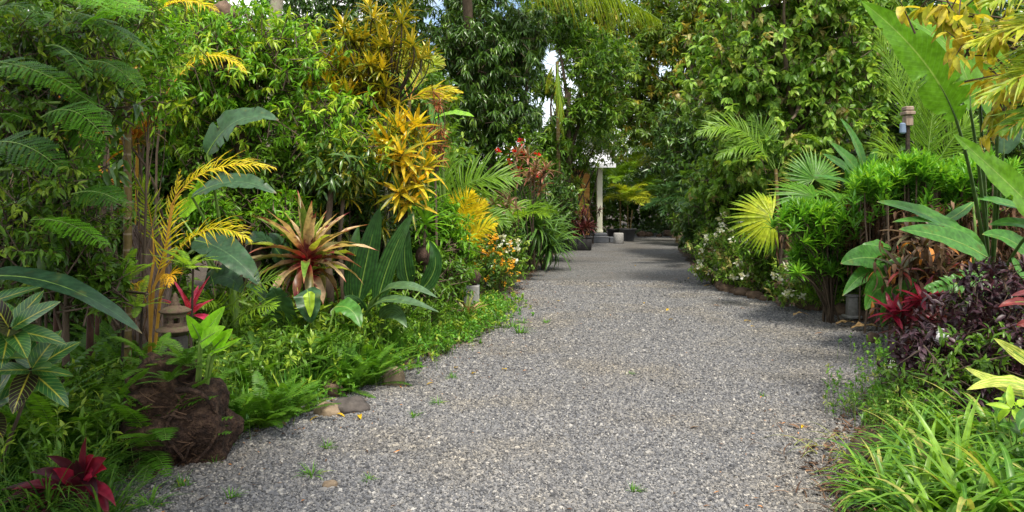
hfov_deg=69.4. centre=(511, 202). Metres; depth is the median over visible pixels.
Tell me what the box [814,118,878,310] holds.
heliconia
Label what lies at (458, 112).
banana plant
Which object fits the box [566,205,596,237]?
wine croton
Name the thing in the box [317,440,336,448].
weed tuft
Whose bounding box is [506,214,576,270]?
strap leaf shrub
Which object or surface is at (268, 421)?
sword fern
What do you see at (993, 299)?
purple bush
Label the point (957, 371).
leafy shrub
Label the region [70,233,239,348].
leafy shrub
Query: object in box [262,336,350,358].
fern
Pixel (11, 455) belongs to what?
spider plant
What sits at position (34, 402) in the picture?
sword fern
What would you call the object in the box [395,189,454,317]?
coconut planter
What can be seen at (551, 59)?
sky
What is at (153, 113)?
fine leaf tree
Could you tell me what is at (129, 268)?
fern
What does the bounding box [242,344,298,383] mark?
strap plant
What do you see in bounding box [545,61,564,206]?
withered palm
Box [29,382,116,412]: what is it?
sword fern
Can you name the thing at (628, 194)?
potted palm
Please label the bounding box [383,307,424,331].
strap plant
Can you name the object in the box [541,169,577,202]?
leafy shrub
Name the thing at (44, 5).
leafy tree
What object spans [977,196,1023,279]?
heliconia
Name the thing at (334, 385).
edging stone
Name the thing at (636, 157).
areca palm
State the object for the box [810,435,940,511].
strap lily
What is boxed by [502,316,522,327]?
weed tuft
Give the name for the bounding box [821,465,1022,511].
strap lily
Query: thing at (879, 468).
strap lily
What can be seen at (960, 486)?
strap lily
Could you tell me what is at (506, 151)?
red hibiscus
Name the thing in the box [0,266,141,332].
bird of paradise
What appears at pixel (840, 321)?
fallen leaf
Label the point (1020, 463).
strap lily
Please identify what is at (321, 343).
sword fern
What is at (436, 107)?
red croton
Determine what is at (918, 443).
strap lily
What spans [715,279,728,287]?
edging stone
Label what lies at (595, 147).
frangipani tree
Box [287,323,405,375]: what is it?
sword fern
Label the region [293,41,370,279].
yellow croton
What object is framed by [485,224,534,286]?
white flower bush
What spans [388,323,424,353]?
strap plant
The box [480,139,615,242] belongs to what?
house
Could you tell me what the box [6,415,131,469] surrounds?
spider plant
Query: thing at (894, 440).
strap lily
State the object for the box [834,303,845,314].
edging stone
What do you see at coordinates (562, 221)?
strap leaf shrub
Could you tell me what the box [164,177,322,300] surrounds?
narrow leaf shrub
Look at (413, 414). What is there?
weed tuft
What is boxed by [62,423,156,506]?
spider plant
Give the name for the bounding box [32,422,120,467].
sword fern
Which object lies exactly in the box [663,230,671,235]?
edging stone
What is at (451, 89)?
areca palm
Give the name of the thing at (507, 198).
pink croton
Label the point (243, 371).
sword fern
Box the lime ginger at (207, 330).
[186,306,240,384]
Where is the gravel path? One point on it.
(653, 257)
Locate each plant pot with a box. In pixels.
[607,229,618,236]
[619,228,635,240]
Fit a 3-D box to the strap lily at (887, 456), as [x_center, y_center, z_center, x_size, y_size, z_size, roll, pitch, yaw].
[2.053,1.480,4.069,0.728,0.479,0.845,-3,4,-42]
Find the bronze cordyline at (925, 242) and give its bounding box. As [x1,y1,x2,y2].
[874,216,964,344]
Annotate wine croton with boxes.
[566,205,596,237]
[583,196,603,243]
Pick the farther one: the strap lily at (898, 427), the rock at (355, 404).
the rock at (355, 404)
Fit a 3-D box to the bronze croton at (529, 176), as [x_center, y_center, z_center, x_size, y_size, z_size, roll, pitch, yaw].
[0.368,0.121,16.707,1.634,3.009,1.355,0,0,-35]
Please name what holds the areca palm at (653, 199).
on the gravel path
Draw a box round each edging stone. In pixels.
[318,379,343,396]
[399,357,413,364]
[636,230,645,236]
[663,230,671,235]
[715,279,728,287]
[717,284,734,291]
[733,287,750,295]
[746,291,763,298]
[759,295,771,300]
[795,301,808,308]
[804,302,822,310]
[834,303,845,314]
[854,311,870,321]
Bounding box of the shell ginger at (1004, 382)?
[966,338,1023,436]
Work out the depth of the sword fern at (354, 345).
6.36 m
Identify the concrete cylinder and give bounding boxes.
[613,233,623,243]
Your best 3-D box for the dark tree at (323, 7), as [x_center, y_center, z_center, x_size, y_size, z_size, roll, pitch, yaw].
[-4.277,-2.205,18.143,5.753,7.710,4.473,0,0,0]
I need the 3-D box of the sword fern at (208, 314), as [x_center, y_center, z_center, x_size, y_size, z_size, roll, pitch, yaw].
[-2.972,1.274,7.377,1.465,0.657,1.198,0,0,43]
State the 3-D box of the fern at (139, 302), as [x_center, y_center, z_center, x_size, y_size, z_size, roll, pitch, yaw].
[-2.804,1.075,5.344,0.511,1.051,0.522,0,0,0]
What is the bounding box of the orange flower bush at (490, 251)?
[470,232,519,293]
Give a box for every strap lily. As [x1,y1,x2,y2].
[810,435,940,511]
[817,428,952,501]
[818,438,954,511]
[821,439,1018,511]
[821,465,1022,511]
[833,413,940,477]
[842,450,948,498]
[843,484,927,511]
[844,394,1023,505]
[848,406,954,459]
[850,394,1023,511]
[854,418,1023,501]
[859,437,1023,511]
[861,398,996,449]
[877,388,1021,446]
[883,416,1004,470]
[892,436,1023,511]
[895,389,1023,470]
[914,378,1023,443]
[924,431,1023,491]
[939,428,1023,499]
[947,395,1021,442]
[951,410,1007,455]
[968,391,1023,505]
[972,396,1023,447]
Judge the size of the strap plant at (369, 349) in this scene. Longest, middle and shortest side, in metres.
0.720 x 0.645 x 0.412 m
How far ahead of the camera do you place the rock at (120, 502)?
3.86 m
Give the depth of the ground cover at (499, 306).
9.11 m
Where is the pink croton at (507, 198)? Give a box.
[488,185,525,281]
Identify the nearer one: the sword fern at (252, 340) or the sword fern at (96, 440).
the sword fern at (96, 440)
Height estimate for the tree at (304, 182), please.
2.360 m
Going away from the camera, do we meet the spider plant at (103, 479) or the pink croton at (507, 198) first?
the spider plant at (103, 479)
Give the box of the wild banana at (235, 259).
[178,106,296,332]
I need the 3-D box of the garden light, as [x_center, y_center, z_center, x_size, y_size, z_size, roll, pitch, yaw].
[4.552,1.393,9.900,0.200,0.315,0.200,0,0,0]
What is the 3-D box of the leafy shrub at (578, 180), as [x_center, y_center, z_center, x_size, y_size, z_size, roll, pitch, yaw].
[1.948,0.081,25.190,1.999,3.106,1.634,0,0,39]
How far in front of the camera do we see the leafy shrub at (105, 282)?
5.09 m
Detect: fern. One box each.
[0,390,78,420]
[0,392,161,477]
[3,326,128,402]
[3,368,106,457]
[13,364,232,466]
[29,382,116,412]
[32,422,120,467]
[42,322,121,372]
[42,341,109,435]
[43,370,123,394]
[44,367,236,495]
[54,356,264,481]
[69,315,206,369]
[70,325,119,359]
[70,332,137,382]
[70,342,148,377]
[70,344,189,370]
[79,410,135,459]
[91,248,152,382]
[108,332,197,379]
[121,275,169,364]
[135,363,195,384]
[144,248,220,353]
[155,337,254,370]
[187,305,223,334]
[188,266,281,327]
[194,309,294,353]
[194,318,303,362]
[202,339,330,394]
[203,362,273,387]
[204,344,248,370]
[215,329,349,376]
[228,374,300,432]
[230,371,321,428]
[249,382,340,421]
[257,364,334,397]
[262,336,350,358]
[274,332,369,376]
[284,341,381,397]
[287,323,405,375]
[294,310,395,342]
[309,330,430,368]
[313,346,393,391]
[336,344,424,385]
[342,324,413,358]
[369,318,429,341]
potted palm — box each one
[581,161,639,227]
[602,181,665,228]
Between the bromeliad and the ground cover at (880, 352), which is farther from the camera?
the bromeliad
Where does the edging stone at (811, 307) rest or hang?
on the ground at (199, 276)
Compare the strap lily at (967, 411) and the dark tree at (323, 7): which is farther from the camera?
the dark tree at (323, 7)
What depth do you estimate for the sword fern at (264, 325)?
6.59 m
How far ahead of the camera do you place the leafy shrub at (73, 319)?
6.73 m
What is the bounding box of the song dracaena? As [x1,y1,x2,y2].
[761,192,863,323]
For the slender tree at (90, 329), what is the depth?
5.58 m
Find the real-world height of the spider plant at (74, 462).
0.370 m
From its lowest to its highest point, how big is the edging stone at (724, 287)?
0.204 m
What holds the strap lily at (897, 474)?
on the ground at (199, 276)
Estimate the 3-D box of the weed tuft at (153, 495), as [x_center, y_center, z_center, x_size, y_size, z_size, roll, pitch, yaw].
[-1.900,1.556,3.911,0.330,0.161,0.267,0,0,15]
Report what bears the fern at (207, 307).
on the ground cover at (225, 362)
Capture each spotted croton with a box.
[276,179,395,316]
[300,0,442,233]
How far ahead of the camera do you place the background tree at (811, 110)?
28.17 m
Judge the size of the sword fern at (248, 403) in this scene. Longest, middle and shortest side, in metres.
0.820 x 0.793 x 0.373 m
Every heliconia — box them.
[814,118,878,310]
[877,200,988,308]
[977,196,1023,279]
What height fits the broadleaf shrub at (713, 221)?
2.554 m
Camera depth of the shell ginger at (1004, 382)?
4.30 m
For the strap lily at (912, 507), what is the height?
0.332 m
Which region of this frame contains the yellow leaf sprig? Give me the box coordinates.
[986,385,1023,458]
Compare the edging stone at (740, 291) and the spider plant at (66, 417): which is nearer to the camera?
the spider plant at (66, 417)
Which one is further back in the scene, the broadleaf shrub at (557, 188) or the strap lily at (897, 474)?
the broadleaf shrub at (557, 188)
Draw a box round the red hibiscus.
[494,119,552,269]
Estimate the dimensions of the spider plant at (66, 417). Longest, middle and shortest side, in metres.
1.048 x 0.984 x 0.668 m
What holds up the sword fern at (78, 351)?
on the ground at (199, 276)
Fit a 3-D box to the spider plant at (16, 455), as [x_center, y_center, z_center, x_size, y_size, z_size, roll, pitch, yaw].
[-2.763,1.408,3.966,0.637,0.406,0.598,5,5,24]
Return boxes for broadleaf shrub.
[437,128,580,257]
[575,165,669,232]
[627,148,693,234]
[675,168,851,282]
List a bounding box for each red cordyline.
[0,438,115,511]
[868,276,950,347]
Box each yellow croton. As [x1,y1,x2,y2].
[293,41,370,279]
[363,101,447,315]
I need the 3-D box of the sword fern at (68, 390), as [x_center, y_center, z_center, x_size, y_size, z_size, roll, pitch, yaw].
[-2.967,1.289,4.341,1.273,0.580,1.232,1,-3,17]
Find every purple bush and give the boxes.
[876,254,1023,421]
[891,348,925,398]
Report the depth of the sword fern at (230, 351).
6.10 m
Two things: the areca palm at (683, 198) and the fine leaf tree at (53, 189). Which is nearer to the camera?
the fine leaf tree at (53, 189)
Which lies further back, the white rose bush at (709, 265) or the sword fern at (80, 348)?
the white rose bush at (709, 265)
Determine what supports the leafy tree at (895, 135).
on the ground at (199, 276)
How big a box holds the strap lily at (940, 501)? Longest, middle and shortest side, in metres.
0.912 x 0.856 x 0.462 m
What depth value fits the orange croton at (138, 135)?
6.02 m
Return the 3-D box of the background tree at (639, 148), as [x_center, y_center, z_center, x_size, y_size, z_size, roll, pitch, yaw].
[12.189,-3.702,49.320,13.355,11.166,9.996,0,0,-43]
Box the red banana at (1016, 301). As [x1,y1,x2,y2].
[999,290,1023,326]
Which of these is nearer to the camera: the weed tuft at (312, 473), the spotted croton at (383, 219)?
the weed tuft at (312, 473)
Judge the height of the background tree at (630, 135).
12.527 m
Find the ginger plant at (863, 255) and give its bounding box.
[841,239,916,339]
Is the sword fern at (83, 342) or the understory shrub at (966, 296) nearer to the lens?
the sword fern at (83, 342)
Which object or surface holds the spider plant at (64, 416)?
on the ground at (199, 276)
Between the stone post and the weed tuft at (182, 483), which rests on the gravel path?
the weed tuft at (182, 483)
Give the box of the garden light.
[841,294,862,318]
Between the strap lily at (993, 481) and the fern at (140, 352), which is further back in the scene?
the fern at (140, 352)
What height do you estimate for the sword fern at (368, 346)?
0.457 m
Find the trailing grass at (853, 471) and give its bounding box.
[764,423,870,495]
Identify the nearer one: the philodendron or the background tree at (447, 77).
the philodendron
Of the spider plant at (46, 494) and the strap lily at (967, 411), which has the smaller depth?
the spider plant at (46, 494)
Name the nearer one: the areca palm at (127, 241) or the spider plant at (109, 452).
the spider plant at (109, 452)
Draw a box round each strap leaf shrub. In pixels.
[497,182,574,270]
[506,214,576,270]
[546,195,587,256]
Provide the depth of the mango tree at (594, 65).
24.65 m
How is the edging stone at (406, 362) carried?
on the ground at (199, 276)
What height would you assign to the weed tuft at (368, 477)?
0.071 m
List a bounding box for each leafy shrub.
[0,123,153,340]
[0,187,148,385]
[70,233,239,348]
[172,120,303,300]
[319,249,476,322]
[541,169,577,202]
[567,160,601,234]
[729,219,816,296]
[870,316,1023,422]
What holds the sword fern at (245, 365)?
on the ground at (199, 276)
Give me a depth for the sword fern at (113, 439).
4.33 m
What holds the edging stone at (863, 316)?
on the ground at (199, 276)
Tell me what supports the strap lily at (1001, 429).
on the ground at (199, 276)
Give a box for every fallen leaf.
[836,320,854,323]
[851,321,879,327]
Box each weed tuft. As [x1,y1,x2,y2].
[124,482,174,510]
[169,471,196,487]
[221,487,247,498]
[294,459,329,480]
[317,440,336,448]
[360,472,379,482]
[409,410,421,417]
[429,396,445,404]
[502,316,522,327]
[511,322,532,333]
[625,480,645,491]
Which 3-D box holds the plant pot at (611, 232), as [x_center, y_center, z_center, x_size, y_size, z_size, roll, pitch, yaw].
[4.278,1.360,31.200,0.546,0.480,0.546,0,0,0]
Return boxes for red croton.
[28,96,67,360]
[418,85,451,245]
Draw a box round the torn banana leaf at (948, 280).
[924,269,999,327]
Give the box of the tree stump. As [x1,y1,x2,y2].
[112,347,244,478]
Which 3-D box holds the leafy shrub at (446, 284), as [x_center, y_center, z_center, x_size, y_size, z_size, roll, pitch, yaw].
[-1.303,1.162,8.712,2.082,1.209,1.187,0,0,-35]
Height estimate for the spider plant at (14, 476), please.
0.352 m
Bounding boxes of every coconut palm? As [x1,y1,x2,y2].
[462,0,661,187]
[865,31,987,204]
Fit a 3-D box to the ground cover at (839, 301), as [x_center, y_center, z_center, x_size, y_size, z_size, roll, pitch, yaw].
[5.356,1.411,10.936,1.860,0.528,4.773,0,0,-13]
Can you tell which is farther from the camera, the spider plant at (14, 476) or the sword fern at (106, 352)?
the sword fern at (106, 352)
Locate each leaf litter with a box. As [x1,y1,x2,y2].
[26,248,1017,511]
[139,269,888,511]
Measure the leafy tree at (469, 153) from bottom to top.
4.929 m
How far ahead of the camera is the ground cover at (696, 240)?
19.50 m
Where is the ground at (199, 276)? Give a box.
[29,206,1023,510]
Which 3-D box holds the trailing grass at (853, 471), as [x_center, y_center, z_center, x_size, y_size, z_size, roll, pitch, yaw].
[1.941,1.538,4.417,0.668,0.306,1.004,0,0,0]
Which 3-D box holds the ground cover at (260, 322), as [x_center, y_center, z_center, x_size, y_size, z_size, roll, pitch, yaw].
[-2.291,1.274,9.437,3.468,0.791,6.734,0,0,12]
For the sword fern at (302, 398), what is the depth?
5.42 m
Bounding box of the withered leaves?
[862,239,971,336]
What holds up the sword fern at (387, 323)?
on the ground at (199, 276)
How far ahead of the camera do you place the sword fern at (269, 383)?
5.84 m
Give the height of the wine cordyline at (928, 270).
1.151 m
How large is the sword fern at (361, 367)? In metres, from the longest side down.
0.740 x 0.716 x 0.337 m
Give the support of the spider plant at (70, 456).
on the ground at (199, 276)
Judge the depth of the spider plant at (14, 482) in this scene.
3.76 m
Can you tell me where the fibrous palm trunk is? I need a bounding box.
[102,209,192,357]
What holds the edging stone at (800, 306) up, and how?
on the ground at (199, 276)
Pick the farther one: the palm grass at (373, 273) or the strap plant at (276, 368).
the palm grass at (373, 273)
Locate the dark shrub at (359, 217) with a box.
[115,130,429,310]
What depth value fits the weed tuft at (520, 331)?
8.96 m
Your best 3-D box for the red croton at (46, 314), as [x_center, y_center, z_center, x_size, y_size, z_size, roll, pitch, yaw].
[-3.332,0.416,5.234,0.429,2.411,0.461,0,0,0]
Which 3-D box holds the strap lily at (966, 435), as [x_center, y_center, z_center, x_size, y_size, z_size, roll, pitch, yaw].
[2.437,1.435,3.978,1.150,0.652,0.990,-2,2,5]
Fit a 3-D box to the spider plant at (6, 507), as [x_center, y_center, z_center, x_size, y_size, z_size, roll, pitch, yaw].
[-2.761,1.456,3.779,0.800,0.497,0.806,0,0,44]
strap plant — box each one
[228,365,291,425]
[232,382,256,414]
[237,356,334,400]
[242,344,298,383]
[284,352,355,394]
[291,318,389,385]
[349,334,402,359]
[365,329,411,366]
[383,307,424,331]
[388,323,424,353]
[402,314,452,339]
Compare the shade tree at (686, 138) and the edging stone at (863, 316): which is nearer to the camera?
the edging stone at (863, 316)
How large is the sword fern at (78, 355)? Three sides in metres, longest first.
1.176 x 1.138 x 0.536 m
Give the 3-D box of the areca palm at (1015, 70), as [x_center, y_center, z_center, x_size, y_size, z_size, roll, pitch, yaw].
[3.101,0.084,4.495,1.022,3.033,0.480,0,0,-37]
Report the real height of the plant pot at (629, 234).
0.520 m
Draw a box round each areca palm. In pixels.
[123,0,276,367]
[396,34,463,149]
[449,185,497,300]
[594,150,666,205]
[635,179,678,242]
[640,169,735,211]
[694,110,821,223]
[956,0,1023,141]
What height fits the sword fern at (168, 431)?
0.539 m
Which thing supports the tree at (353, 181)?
on the ground at (199, 276)
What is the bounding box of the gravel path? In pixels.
[118,232,903,511]
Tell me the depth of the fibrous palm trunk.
6.01 m
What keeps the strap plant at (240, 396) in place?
on the ground at (199, 276)
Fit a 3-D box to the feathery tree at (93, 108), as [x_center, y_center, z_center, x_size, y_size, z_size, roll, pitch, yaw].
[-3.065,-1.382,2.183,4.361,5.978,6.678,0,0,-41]
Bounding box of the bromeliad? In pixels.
[451,292,488,318]
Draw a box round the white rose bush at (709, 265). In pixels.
[684,211,822,308]
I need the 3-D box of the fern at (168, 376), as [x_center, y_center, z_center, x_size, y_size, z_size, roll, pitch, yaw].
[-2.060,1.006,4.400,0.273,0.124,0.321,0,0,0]
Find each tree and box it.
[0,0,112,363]
[0,0,153,266]
[0,0,181,382]
[0,0,254,275]
[3,15,176,367]
[49,3,164,352]
[86,1,215,347]
[106,0,395,306]
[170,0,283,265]
[210,0,258,287]
[225,0,447,158]
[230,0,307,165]
[287,22,514,265]
[289,130,376,321]
[293,131,395,323]
[303,18,485,155]
[426,0,558,229]
[511,0,764,237]
[512,0,646,234]
[517,124,628,204]
[576,126,654,224]
[608,22,810,222]
[623,138,659,216]
[642,56,818,249]
[667,0,913,217]
[761,1,927,198]
[810,0,1023,202]
[840,0,1023,200]
[896,0,1023,152]
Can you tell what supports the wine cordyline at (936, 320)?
on the ground at (199, 276)
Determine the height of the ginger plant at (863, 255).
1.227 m
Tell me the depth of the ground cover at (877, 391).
5.30 m
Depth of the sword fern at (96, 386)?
5.07 m
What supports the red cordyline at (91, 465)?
on the ground at (199, 276)
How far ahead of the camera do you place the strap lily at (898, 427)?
4.67 m
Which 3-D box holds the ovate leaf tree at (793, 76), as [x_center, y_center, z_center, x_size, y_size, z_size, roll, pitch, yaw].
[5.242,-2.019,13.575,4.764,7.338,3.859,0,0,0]
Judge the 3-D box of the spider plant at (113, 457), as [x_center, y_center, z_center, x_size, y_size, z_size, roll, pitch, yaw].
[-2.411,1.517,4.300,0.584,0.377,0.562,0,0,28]
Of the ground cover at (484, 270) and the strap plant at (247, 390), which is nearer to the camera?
the strap plant at (247, 390)
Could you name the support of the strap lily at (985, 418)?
on the ground at (199, 276)
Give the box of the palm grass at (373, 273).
[343,208,441,336]
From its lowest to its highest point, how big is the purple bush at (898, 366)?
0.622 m
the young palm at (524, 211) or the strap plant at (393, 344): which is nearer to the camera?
the strap plant at (393, 344)
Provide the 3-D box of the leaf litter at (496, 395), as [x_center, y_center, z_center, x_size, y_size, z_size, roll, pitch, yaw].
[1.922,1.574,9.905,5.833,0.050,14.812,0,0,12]
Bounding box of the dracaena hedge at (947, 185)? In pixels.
[838,144,1023,338]
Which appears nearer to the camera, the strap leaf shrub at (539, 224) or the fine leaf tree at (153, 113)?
the fine leaf tree at (153, 113)
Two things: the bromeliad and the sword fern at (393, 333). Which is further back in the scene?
the bromeliad
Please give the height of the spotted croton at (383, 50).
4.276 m
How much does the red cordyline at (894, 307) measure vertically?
0.911 m
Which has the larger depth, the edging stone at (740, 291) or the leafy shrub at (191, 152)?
the edging stone at (740, 291)
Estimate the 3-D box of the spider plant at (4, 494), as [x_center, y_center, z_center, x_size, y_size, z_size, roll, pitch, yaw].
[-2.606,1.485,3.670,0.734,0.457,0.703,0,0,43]
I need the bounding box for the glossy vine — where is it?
[0,0,152,343]
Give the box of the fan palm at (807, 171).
[723,147,856,306]
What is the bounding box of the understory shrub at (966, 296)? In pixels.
[863,195,1023,331]
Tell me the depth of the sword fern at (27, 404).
4.46 m
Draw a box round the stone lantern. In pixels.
[155,292,191,352]
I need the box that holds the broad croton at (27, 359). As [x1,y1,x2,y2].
[0,286,80,461]
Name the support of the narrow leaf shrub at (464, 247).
on the ground at (199, 276)
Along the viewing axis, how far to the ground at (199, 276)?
6.15 m
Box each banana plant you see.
[429,103,473,214]
[861,0,1023,313]
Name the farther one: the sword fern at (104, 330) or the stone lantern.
the sword fern at (104, 330)
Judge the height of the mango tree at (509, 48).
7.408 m
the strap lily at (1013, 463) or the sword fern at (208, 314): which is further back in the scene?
the sword fern at (208, 314)
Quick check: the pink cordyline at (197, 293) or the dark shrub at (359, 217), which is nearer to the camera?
the pink cordyline at (197, 293)
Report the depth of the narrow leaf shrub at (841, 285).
10.49 m
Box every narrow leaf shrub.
[66,0,262,246]
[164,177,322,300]
[377,138,486,278]
[799,193,893,309]
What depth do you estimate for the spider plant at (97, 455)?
3.88 m
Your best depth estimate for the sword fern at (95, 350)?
5.50 m
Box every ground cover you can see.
[0,354,218,507]
[59,293,472,409]
[60,260,484,355]
[230,331,456,444]
[369,289,533,356]
[413,238,542,298]
[677,224,745,281]
[749,274,947,311]
[821,364,989,448]
[837,332,1018,406]
[915,291,1020,357]
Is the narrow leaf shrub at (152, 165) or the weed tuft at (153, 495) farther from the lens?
the narrow leaf shrub at (152, 165)
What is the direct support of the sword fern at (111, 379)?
on the ground at (199, 276)
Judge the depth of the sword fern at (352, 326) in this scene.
7.33 m
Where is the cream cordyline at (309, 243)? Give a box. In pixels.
[244,192,377,330]
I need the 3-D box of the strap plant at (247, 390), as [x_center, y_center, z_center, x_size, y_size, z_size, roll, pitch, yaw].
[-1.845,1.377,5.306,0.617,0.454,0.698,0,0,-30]
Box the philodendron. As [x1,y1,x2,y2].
[246,283,362,339]
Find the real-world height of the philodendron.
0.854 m
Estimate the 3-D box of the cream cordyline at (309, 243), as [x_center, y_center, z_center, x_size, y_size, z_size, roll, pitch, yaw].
[-2.091,0.748,7.315,1.371,1.750,1.315,0,0,-19]
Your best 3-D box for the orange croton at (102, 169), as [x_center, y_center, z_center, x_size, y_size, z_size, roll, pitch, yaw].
[-3.911,0.405,6.771,0.796,2.433,0.632,0,0,-24]
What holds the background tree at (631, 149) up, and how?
on the ground at (199, 276)
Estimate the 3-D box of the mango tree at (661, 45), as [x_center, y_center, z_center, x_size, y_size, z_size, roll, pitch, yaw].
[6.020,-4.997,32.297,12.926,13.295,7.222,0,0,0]
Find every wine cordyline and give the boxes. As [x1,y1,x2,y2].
[863,248,966,324]
[876,292,961,354]
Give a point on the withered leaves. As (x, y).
(925, 254)
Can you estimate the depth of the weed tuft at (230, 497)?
3.99 m
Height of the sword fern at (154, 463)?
0.568 m
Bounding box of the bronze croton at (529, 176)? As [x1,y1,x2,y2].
[503,143,557,271]
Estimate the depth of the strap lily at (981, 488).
3.61 m
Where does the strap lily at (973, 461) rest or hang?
on the ground at (199, 276)
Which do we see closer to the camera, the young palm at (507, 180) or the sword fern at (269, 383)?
the sword fern at (269, 383)
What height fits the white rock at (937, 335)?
0.144 m
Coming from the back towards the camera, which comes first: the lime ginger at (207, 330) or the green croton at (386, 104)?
the green croton at (386, 104)
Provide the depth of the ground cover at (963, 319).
7.24 m
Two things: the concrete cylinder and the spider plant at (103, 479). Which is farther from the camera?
the concrete cylinder
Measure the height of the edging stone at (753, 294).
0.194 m
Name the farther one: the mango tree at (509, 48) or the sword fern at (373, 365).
the mango tree at (509, 48)
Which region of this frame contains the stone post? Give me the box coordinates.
[460,270,480,311]
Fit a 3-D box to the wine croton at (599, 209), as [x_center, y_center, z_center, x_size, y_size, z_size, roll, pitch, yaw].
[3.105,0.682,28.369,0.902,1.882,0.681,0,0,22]
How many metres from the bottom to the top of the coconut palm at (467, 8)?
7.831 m
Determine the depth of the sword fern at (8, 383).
5.02 m
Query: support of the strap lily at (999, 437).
on the ground at (199, 276)
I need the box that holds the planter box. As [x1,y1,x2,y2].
[562,236,592,250]
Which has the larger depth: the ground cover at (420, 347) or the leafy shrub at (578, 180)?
the leafy shrub at (578, 180)
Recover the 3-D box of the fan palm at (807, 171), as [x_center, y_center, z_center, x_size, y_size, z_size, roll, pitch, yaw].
[4.510,0.335,11.414,1.802,2.538,2.112,0,0,38]
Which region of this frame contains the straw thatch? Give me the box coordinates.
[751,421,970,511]
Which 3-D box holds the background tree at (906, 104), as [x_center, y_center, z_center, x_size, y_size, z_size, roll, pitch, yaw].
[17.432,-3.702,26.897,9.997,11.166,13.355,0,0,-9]
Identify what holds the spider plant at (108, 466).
on the ground at (199, 276)
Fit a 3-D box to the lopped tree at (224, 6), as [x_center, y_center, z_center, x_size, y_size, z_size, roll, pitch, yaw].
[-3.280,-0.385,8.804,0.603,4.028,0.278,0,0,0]
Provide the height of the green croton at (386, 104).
3.118 m
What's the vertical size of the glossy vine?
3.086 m
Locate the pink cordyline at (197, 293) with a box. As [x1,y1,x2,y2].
[161,276,212,348]
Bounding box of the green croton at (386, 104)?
[362,81,410,248]
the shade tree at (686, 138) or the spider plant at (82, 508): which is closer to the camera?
the spider plant at (82, 508)
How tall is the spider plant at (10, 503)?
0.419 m
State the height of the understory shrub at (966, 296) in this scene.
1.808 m
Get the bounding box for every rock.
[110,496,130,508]
[313,401,340,416]
[322,480,337,486]
[332,396,370,413]
[382,366,404,385]
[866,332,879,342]
[933,331,961,344]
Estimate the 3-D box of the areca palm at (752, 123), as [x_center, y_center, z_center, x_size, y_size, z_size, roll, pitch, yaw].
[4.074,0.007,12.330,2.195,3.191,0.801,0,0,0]
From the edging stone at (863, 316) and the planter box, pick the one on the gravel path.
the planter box
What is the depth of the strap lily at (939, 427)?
4.80 m
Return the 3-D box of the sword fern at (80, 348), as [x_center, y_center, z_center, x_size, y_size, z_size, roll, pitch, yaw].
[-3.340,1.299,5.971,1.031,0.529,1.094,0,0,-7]
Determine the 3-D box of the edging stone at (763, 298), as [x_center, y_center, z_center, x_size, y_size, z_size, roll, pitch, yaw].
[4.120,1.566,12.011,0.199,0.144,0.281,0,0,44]
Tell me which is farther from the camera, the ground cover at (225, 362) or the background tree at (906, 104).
the background tree at (906, 104)
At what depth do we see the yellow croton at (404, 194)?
8.28 m
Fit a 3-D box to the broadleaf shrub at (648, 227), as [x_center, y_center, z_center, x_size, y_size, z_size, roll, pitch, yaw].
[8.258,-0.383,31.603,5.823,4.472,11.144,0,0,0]
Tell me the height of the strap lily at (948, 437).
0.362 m
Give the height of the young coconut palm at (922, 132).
3.771 m
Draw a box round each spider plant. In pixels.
[0,408,77,505]
[0,435,32,474]
[0,437,158,511]
[0,439,114,511]
[0,441,120,511]
[0,443,43,508]
[0,443,43,511]
[0,444,42,511]
[0,463,39,505]
[0,469,51,511]
[1,373,114,477]
[2,398,158,507]
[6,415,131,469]
[12,440,126,510]
[26,383,113,433]
[41,452,195,511]
[47,447,131,511]
[47,472,153,511]
[58,434,145,486]
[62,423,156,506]
[70,429,139,482]
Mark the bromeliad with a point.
(468, 304)
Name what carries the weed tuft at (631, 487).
on the gravel path
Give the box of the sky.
[41,0,1006,184]
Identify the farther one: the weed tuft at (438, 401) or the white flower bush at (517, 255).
the white flower bush at (517, 255)
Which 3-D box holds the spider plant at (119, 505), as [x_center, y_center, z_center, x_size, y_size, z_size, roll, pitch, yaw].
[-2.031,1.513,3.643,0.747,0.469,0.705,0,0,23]
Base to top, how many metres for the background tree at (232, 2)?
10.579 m
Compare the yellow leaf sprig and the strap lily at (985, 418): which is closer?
the yellow leaf sprig
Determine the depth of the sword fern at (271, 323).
7.02 m
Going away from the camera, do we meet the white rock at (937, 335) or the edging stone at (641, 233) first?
the white rock at (937, 335)
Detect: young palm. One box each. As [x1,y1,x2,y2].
[429,146,522,232]
[489,196,558,232]
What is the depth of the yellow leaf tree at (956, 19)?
5.02 m
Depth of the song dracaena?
9.57 m
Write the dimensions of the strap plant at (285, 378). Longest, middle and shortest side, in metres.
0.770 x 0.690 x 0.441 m

